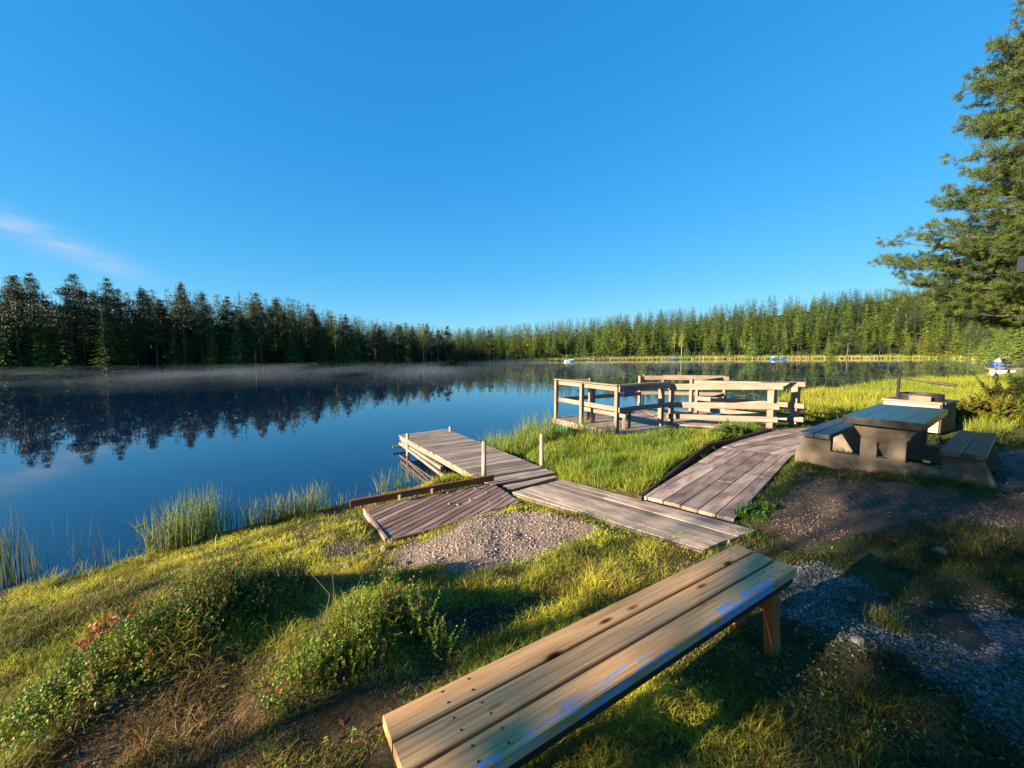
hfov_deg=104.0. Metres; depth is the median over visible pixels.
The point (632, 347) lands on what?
spruce tree
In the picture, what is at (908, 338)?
spruce tree
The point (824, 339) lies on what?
spruce tree
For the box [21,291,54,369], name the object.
spruce tree
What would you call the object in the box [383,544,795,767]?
park bench
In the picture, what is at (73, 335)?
spruce tree
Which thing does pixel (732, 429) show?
leafy plant
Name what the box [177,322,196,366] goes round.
spruce tree
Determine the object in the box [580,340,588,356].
spruce tree
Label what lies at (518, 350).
spruce tree
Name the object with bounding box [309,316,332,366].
spruce tree
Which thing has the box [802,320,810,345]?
spruce tree
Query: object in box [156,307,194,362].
pine tree
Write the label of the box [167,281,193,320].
pine tree
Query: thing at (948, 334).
spruce tree
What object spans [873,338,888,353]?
pine tree
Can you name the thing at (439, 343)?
pine tree
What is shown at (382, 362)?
spruce tree
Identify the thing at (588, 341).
spruce tree
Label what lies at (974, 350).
spruce tree
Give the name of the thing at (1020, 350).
spruce tree
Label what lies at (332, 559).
dry stalk
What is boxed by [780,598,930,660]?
grass
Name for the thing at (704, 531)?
boardwalk
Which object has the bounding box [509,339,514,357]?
spruce tree
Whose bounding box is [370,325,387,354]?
pine tree
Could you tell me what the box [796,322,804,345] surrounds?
spruce tree
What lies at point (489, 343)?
pine tree
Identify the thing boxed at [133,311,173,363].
pine tree
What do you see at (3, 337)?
pine tree
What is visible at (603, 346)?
spruce tree
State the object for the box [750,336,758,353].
pine tree
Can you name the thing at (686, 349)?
spruce tree
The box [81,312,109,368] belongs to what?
spruce tree
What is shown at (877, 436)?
picnic table
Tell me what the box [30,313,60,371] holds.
spruce tree
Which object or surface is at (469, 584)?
grass
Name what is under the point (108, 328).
spruce tree
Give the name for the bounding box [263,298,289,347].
pine tree
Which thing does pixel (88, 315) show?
pine tree
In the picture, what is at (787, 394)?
reeds
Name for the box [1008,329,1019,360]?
spruce tree
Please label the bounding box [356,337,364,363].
spruce tree
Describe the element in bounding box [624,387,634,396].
sign
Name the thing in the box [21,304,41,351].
spruce tree
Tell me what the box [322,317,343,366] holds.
spruce tree
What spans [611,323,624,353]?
spruce tree
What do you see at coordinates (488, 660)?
grass
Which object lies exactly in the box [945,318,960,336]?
spruce tree
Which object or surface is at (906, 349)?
spruce tree
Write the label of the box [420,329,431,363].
pine tree
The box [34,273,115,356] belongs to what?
pine tree
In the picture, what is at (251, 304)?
pine tree
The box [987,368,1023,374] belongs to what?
jetty
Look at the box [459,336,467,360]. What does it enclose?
spruce tree
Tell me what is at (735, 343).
spruce tree
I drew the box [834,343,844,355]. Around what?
spruce tree
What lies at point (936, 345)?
spruce tree
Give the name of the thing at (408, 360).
spruce tree
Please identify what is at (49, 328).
spruce tree
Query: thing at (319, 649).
heather bush
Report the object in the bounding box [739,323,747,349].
spruce tree
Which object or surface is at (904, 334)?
spruce tree
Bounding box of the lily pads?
[729,374,893,395]
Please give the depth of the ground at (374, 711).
2.61 m
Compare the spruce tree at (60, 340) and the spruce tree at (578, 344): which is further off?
the spruce tree at (578, 344)
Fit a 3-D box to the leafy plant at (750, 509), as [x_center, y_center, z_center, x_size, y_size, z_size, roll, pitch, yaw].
[2.804,1.436,4.596,0.655,0.182,0.322,-3,6,-37]
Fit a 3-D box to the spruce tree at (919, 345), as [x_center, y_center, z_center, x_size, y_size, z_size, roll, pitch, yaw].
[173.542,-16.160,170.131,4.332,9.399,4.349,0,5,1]
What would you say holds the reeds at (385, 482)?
on the ground at (374, 711)
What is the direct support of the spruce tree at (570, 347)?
on the ground at (374, 711)
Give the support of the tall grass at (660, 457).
on the ground at (374, 711)
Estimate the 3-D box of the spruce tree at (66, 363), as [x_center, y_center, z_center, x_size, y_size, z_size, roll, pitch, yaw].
[-58.094,-5.887,51.920,4.183,8.721,4.200,0,5,3]
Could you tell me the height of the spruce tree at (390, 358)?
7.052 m
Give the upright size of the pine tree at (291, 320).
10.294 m
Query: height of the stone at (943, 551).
0.060 m
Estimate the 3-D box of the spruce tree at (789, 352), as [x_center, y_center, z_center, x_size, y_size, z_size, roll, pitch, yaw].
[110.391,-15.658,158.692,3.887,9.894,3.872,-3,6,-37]
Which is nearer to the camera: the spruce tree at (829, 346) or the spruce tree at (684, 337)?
the spruce tree at (684, 337)
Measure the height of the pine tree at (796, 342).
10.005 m
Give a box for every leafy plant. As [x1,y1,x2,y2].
[704,417,743,440]
[731,501,775,520]
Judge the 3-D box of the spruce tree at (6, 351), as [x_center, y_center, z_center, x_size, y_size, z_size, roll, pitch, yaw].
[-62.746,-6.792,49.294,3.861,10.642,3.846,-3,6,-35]
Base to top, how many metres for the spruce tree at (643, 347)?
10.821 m
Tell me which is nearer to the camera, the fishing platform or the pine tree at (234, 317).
the fishing platform
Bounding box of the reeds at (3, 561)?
[0,499,142,586]
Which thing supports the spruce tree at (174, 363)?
on the ground at (374, 711)
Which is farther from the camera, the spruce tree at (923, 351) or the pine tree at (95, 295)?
the spruce tree at (923, 351)
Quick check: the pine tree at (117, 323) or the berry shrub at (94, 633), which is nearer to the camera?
the berry shrub at (94, 633)
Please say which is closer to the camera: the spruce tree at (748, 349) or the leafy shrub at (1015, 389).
the leafy shrub at (1015, 389)
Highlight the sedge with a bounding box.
[492,354,992,361]
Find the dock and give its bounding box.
[392,426,555,485]
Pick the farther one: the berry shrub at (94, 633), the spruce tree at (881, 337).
the spruce tree at (881, 337)
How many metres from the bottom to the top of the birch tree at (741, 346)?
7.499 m
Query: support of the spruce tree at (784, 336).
on the ground at (374, 711)
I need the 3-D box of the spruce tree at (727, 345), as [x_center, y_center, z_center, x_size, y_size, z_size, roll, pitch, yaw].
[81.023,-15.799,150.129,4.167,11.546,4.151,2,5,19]
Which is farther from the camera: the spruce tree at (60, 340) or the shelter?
the spruce tree at (60, 340)
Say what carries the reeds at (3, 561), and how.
on the ground at (374, 711)
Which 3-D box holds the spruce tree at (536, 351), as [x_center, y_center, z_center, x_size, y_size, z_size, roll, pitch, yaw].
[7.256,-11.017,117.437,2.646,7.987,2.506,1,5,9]
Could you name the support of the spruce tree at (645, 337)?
on the ground at (374, 711)
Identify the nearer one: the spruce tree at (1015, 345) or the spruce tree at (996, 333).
the spruce tree at (1015, 345)
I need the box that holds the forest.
[0,274,1022,363]
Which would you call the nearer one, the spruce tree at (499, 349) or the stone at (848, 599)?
the stone at (848, 599)
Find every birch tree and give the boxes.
[248,318,261,366]
[331,316,343,354]
[419,324,428,362]
[671,328,677,347]
[678,334,683,353]
[738,337,743,355]
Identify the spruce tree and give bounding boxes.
[0,272,26,366]
[0,293,29,370]
[2,282,42,367]
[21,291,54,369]
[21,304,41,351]
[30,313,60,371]
[39,308,55,350]
[40,307,89,370]
[46,304,70,367]
[52,319,68,356]
[66,296,86,363]
[74,306,100,367]
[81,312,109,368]
[88,304,120,371]
[96,291,120,353]
[96,300,130,369]
[117,295,143,369]
[133,305,150,361]
[150,307,175,361]
[162,310,186,369]
[169,285,187,359]
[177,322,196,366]
[188,305,207,364]
[189,294,208,358]
[200,307,223,369]
[203,302,217,355]
[204,313,234,364]
[223,297,253,368]
[229,289,248,354]
[243,334,259,365]
[257,324,275,363]
[267,318,280,361]
[276,307,288,362]
[276,309,291,364]
[283,312,299,367]
[287,307,307,366]
[300,330,313,363]
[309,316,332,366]
[312,314,327,365]
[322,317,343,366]
[332,323,348,365]
[344,322,363,365]
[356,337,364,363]
[360,328,368,357]
[362,332,373,364]
[374,334,390,365]
[385,336,396,364]
[403,328,414,363]
[410,337,419,362]
[439,331,448,360]
[446,334,455,363]
[454,331,463,362]
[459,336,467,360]
[486,332,497,357]
[495,336,502,359]
[501,326,510,354]
[509,330,516,353]
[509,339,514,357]
[513,332,524,358]
[520,321,532,355]
[526,332,535,357]
[533,323,542,354]
[533,339,539,356]
[538,322,544,354]
[541,332,553,357]
[543,329,554,354]
[550,328,557,356]
[554,333,560,355]
[557,318,568,353]
[564,327,573,352]
[565,330,574,355]
[575,324,582,354]
[576,321,590,353]
[577,340,582,356]
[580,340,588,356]
[585,325,593,351]
[590,321,600,354]
[591,337,598,356]
[598,328,610,355]
[609,326,615,352]
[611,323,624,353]
[615,342,620,357]
[624,321,640,352]
[631,315,639,352]
[634,342,639,354]
[638,321,649,347]
[638,329,648,356]
[646,325,658,355]
[656,340,663,356]
[659,321,670,348]
[662,323,673,350]
[664,334,675,356]
[673,316,687,349]
[675,317,689,351]
[682,339,689,355]
[687,326,695,349]
[694,317,709,347]
[698,327,709,354]
[702,325,717,355]
[705,321,718,350]
[715,331,718,353]
[719,323,730,348]
[722,327,733,355]
[732,322,739,349]
[735,345,740,354]
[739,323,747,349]
[743,328,757,356]
[751,317,759,349]
[756,316,768,349]
[759,337,770,355]
[771,322,779,351]
[779,324,788,351]
[779,325,789,347]
[785,338,794,354]
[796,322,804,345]
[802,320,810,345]
[810,323,822,348]
[816,336,821,354]
[821,315,828,344]
[821,336,834,356]
[824,339,833,354]
[830,325,843,351]
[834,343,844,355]
[849,323,861,347]
[860,323,867,348]
[860,339,868,356]
[866,337,872,354]
[870,327,879,350]
[877,318,885,350]
[884,320,900,345]
[896,314,914,345]
[897,333,914,355]
[900,345,910,355]
[910,332,918,354]
[915,340,922,355]
[916,330,933,355]
[917,318,926,337]
[922,318,942,347]
[928,330,941,356]
[937,315,947,344]
[943,319,951,340]
[943,320,967,358]
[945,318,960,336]
[955,340,967,356]
[959,332,970,355]
[967,325,980,354]
[967,342,976,359]
[971,330,993,361]
[977,314,1008,361]
[981,328,1003,363]
[989,322,1023,358]
[991,329,1012,360]
[999,327,1023,364]
[1001,317,1023,353]
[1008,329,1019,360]
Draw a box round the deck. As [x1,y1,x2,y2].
[350,474,522,543]
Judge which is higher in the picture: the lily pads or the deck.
the lily pads
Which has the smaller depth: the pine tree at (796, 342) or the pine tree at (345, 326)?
the pine tree at (345, 326)
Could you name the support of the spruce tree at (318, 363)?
on the ground at (374, 711)
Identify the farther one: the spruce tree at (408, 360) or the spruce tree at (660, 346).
the spruce tree at (660, 346)
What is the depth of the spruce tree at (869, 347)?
169.80 m
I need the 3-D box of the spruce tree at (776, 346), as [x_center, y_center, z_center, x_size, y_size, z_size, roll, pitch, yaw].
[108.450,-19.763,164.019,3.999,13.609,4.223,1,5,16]
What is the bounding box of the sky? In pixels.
[0,0,1023,342]
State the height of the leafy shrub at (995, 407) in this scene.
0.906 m
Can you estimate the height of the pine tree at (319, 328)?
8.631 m
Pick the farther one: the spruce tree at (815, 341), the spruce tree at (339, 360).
the spruce tree at (815, 341)
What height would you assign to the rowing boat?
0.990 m
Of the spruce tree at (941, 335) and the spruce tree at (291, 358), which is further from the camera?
the spruce tree at (941, 335)
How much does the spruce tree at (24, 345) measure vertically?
11.644 m
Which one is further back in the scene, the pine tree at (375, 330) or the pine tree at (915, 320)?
the pine tree at (915, 320)
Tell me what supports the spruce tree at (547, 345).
on the ground at (374, 711)
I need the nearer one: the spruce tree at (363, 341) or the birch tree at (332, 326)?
the birch tree at (332, 326)
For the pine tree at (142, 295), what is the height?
11.647 m
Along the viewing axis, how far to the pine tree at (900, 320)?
187.46 m
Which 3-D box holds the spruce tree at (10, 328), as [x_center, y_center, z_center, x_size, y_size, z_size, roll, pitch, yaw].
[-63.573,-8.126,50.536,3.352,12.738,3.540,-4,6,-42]
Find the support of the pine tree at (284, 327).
on the ground at (374, 711)
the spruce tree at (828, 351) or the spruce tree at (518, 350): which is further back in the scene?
the spruce tree at (828, 351)
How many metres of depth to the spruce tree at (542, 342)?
139.07 m
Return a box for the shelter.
[1016,256,1023,272]
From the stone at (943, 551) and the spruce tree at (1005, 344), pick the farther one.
the spruce tree at (1005, 344)
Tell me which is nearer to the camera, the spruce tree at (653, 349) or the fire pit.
the fire pit
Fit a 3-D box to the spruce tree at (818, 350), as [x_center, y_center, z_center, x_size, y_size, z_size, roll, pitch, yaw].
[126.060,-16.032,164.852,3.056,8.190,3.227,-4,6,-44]
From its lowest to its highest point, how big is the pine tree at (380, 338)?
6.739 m
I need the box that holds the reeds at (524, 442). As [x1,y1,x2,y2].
[475,406,620,457]
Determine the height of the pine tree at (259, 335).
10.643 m
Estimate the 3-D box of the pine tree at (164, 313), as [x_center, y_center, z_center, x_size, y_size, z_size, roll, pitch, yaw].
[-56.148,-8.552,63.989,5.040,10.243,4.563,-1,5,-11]
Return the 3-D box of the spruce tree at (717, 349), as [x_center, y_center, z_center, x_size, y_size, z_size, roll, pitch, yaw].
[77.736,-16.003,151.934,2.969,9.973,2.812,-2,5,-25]
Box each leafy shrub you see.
[955,388,1023,422]
[972,358,1023,404]
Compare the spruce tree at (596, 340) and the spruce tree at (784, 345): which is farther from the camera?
the spruce tree at (784, 345)
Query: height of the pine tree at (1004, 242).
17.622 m
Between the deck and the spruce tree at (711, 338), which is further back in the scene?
the spruce tree at (711, 338)
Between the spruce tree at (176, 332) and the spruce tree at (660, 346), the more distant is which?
the spruce tree at (660, 346)
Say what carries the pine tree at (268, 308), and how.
on the ground at (374, 711)
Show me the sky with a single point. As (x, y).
(472, 164)
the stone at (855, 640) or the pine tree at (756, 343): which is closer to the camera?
the stone at (855, 640)
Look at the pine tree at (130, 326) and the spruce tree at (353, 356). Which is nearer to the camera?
the pine tree at (130, 326)
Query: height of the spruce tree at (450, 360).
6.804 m
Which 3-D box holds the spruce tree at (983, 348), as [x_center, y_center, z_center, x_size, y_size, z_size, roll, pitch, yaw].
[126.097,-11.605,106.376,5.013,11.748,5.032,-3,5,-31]
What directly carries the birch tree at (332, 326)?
on the ground at (374, 711)
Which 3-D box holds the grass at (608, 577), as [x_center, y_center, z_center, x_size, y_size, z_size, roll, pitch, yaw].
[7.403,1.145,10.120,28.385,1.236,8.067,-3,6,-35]
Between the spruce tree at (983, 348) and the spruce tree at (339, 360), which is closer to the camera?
the spruce tree at (339, 360)
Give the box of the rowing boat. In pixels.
[989,361,1007,367]
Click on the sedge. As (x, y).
(704, 357)
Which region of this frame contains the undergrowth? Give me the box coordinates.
[0,344,1023,370]
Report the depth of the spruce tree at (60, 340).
53.53 m
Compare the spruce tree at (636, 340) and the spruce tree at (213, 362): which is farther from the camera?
the spruce tree at (636, 340)
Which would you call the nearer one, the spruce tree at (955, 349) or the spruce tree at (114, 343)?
the spruce tree at (114, 343)
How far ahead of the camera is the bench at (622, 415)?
11.17 m
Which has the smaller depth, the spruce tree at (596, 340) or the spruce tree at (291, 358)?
the spruce tree at (291, 358)
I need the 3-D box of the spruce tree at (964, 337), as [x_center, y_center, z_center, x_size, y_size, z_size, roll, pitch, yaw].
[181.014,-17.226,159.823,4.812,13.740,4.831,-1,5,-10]
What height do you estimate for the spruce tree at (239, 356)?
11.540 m
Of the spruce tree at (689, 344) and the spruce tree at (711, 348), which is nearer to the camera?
the spruce tree at (711, 348)
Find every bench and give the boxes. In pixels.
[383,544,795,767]
[584,406,634,428]
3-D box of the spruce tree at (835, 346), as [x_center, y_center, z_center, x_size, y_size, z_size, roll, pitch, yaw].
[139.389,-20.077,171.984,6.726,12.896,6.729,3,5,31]
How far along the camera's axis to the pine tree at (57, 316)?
58.39 m
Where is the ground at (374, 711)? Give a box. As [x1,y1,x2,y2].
[0,279,1023,767]
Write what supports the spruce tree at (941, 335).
on the ground at (374, 711)
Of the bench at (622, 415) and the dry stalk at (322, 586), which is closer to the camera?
the dry stalk at (322, 586)
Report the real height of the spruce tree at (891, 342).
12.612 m
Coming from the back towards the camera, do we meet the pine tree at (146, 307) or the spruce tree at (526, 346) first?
the spruce tree at (526, 346)
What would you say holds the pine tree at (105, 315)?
on the ground at (374, 711)
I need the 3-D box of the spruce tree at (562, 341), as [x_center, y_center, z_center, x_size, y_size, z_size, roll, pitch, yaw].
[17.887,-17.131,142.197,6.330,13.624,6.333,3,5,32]
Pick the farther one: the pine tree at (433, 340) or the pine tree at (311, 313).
the pine tree at (433, 340)
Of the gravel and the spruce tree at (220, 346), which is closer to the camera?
the gravel
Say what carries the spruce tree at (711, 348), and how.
on the ground at (374, 711)
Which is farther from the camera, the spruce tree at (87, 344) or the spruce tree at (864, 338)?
the spruce tree at (864, 338)
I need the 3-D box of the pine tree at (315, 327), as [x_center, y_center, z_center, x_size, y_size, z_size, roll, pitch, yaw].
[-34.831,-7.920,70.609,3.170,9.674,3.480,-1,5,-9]
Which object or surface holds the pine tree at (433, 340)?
on the ground at (374, 711)
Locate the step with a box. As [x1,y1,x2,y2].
[501,475,557,492]
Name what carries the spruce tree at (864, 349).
on the ground at (374, 711)
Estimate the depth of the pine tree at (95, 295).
62.21 m
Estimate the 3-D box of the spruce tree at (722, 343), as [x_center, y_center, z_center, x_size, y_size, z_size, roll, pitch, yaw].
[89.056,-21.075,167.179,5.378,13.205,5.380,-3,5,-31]
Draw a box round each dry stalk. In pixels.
[304,566,329,620]
[332,513,335,608]
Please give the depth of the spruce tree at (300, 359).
67.88 m
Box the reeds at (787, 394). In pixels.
[748,375,961,401]
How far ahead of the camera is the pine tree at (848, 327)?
161.74 m
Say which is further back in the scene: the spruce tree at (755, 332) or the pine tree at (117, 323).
the spruce tree at (755, 332)
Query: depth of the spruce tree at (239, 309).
68.16 m
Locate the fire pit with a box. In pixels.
[882,375,958,432]
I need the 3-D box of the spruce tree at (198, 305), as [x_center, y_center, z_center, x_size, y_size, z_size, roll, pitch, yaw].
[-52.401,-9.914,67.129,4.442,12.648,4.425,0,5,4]
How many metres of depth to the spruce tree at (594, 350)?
130.16 m
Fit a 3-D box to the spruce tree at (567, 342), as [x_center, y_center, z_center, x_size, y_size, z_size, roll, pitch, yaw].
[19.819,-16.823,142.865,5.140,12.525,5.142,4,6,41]
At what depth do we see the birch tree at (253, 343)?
63.65 m
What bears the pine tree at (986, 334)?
on the ground at (374, 711)
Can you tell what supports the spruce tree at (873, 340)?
on the ground at (374, 711)
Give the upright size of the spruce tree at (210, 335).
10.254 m
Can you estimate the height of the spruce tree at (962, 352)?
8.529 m
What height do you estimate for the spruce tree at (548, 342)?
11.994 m
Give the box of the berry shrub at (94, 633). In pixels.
[73,608,128,661]
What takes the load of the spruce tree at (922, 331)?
on the ground at (374, 711)
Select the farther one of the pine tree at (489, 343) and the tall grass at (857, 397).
the pine tree at (489, 343)
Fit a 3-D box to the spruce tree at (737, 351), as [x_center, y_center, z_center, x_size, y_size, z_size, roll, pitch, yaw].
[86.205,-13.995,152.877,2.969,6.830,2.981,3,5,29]
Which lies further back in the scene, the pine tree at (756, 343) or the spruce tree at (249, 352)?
the pine tree at (756, 343)
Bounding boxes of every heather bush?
[0,584,214,752]
[154,543,314,647]
[255,551,465,719]
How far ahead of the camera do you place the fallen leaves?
1.93 m
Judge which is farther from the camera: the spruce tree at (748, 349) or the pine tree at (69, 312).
the spruce tree at (748, 349)
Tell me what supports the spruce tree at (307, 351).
on the ground at (374, 711)
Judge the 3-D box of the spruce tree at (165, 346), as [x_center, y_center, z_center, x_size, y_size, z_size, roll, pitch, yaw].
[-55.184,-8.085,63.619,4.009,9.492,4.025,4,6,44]
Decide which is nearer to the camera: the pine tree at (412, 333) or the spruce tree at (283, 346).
the spruce tree at (283, 346)
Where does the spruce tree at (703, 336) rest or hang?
on the ground at (374, 711)
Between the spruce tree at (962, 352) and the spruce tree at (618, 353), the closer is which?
the spruce tree at (618, 353)
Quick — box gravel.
[303,449,1023,761]
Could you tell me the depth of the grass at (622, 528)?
4.13 m
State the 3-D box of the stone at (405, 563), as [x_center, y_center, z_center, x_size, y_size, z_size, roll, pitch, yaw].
[-0.982,1.670,3.716,0.065,0.047,0.090,0,5,3]
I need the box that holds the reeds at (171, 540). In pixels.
[22,477,355,590]
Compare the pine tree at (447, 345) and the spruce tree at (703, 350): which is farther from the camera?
the spruce tree at (703, 350)
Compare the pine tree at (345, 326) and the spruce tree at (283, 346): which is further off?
the pine tree at (345, 326)
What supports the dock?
on the ground at (374, 711)
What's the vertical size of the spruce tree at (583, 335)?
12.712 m
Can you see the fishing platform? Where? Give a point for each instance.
(644, 417)
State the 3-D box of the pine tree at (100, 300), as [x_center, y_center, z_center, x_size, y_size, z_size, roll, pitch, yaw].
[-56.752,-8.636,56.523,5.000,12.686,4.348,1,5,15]
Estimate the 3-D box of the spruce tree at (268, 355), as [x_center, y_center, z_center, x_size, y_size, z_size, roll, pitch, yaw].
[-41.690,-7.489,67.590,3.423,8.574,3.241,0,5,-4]
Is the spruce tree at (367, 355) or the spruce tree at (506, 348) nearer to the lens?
the spruce tree at (367, 355)
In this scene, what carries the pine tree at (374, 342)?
on the ground at (374, 711)
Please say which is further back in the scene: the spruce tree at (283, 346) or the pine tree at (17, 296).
the spruce tree at (283, 346)
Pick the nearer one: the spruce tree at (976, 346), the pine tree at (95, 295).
the pine tree at (95, 295)
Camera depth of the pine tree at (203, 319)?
59.45 m
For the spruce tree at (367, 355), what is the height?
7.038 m
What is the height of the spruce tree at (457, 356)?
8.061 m
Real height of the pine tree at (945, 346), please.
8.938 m
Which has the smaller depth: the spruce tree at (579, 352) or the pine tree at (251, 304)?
the pine tree at (251, 304)
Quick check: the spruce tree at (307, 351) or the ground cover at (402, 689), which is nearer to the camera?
the ground cover at (402, 689)
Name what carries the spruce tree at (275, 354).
on the ground at (374, 711)
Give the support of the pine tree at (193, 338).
on the ground at (374, 711)
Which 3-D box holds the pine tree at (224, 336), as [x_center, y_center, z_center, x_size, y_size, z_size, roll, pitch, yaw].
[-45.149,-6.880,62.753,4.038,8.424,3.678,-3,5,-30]
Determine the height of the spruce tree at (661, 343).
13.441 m
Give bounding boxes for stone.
[380,545,387,551]
[402,560,409,566]
[846,596,855,602]
[850,635,863,646]
[931,547,948,554]
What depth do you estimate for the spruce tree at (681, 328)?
157.82 m
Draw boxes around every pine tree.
[0,274,46,369]
[0,329,10,345]
[2,272,56,350]
[2,285,30,326]
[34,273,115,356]
[39,304,73,334]
[39,309,62,338]
[43,295,95,369]
[56,287,102,366]
[78,289,104,331]
[87,277,130,332]
[97,303,113,334]
[103,310,132,360]
[106,288,132,342]
[122,287,160,365]
[123,317,149,367]
[128,295,157,350]
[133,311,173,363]
[137,305,171,368]
[145,298,177,349]
[145,299,180,363]
[156,292,201,368]
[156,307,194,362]
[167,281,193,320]
[178,310,216,365]
[190,291,218,323]
[191,304,224,367]
[213,314,235,363]
[214,296,241,363]
[223,307,245,333]
[232,314,249,367]
[243,304,267,367]
[245,293,274,352]
[245,302,276,368]
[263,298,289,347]
[264,305,278,350]
[271,323,284,361]
[276,312,294,365]
[281,308,302,336]
[299,308,322,365]
[302,313,322,360]
[310,320,326,347]
[338,314,354,364]
[365,324,387,362]
[366,331,380,362]
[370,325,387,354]
[373,328,384,355]
[386,324,405,362]
[393,325,406,347]
[406,327,418,345]
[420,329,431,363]
[421,323,431,353]
[425,332,437,363]
[431,331,448,363]
[439,326,456,363]
[480,330,497,358]
[606,336,611,354]
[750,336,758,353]
[767,339,775,353]
[774,332,783,354]
[792,334,804,353]
[836,320,859,355]
[866,0,1023,331]
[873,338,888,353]
[889,315,905,337]
[907,312,923,338]
[940,336,950,350]
[962,326,977,354]
[972,325,996,351]
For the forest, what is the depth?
175.31 m
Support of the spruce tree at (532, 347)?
on the ground at (374, 711)
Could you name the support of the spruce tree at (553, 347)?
on the ground at (374, 711)
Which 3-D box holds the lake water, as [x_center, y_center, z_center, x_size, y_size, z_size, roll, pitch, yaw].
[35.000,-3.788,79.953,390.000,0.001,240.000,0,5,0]
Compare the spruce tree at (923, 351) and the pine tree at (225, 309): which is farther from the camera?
the spruce tree at (923, 351)
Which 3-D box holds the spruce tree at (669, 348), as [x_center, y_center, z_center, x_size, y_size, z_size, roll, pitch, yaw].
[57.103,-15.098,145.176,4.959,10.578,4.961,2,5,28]
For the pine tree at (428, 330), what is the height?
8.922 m
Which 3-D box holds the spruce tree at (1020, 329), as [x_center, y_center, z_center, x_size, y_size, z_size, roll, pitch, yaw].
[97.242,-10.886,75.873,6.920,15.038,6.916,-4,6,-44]
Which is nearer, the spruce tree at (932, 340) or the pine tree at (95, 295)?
the pine tree at (95, 295)
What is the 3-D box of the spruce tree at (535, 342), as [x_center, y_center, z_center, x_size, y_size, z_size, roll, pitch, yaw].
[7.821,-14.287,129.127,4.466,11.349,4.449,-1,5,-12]
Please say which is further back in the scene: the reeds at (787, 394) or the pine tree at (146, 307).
the pine tree at (146, 307)
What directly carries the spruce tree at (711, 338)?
on the ground at (374, 711)
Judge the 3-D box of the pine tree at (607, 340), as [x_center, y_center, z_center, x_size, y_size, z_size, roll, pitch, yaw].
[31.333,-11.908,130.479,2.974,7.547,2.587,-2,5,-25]
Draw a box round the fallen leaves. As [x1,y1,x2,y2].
[2,470,1023,767]
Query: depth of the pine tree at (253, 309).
62.97 m
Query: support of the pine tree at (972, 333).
on the ground at (374, 711)
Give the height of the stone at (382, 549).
0.066 m
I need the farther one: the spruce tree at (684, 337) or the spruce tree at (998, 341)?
the spruce tree at (684, 337)
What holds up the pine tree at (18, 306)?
on the ground at (374, 711)
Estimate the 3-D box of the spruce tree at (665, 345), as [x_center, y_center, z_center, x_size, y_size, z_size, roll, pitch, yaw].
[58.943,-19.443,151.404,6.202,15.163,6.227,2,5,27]
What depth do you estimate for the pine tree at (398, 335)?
81.00 m
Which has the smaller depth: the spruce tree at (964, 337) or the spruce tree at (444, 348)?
the spruce tree at (444, 348)
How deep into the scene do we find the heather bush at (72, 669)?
1.94 m
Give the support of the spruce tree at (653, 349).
on the ground at (374, 711)
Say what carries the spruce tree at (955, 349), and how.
on the ground at (374, 711)
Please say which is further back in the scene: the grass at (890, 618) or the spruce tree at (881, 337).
the spruce tree at (881, 337)
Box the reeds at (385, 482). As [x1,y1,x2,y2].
[362,463,460,496]
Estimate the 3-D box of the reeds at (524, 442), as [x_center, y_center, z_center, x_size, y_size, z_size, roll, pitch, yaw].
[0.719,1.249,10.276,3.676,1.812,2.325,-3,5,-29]
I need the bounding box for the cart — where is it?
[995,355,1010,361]
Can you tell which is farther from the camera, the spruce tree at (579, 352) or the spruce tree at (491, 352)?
the spruce tree at (579, 352)
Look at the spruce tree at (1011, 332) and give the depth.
77.09 m
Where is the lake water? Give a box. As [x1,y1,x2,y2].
[0,358,990,590]
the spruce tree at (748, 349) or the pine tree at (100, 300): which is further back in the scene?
the spruce tree at (748, 349)
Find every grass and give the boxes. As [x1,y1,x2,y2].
[0,407,1023,767]
[450,569,508,595]
[450,624,531,679]
[516,420,761,491]
[524,500,765,546]
[739,455,798,526]
[777,372,1023,436]
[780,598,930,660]
[794,460,1000,501]
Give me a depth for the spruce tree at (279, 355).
69.20 m
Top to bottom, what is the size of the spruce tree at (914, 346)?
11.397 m
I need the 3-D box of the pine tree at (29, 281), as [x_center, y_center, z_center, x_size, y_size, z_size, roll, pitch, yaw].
[-62.953,-8.319,52.510,5.523,12.611,4.802,-3,5,-30]
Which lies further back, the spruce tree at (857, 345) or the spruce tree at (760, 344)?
the spruce tree at (857, 345)
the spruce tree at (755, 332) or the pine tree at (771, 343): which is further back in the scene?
the spruce tree at (755, 332)
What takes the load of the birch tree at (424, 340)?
on the ground at (374, 711)
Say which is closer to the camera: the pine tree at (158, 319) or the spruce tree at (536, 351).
the pine tree at (158, 319)
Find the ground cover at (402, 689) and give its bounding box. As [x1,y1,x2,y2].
[0,445,1023,767]
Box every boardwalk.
[511,479,755,554]
[638,427,809,520]
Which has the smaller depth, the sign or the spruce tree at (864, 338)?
the sign
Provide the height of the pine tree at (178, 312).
11.430 m
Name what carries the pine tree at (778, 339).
on the ground at (374, 711)
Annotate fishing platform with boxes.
[553,374,806,435]
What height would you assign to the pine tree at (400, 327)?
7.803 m
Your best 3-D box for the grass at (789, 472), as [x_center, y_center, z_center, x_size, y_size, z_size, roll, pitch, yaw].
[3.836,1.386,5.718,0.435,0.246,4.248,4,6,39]
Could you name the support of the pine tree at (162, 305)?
on the ground at (374, 711)
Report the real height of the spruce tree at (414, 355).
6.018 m
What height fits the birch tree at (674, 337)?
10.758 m
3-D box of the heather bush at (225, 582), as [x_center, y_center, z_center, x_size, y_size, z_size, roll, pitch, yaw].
[-1.895,1.398,2.560,1.170,0.731,0.905,0,5,0]
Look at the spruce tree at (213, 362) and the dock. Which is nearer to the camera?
the dock

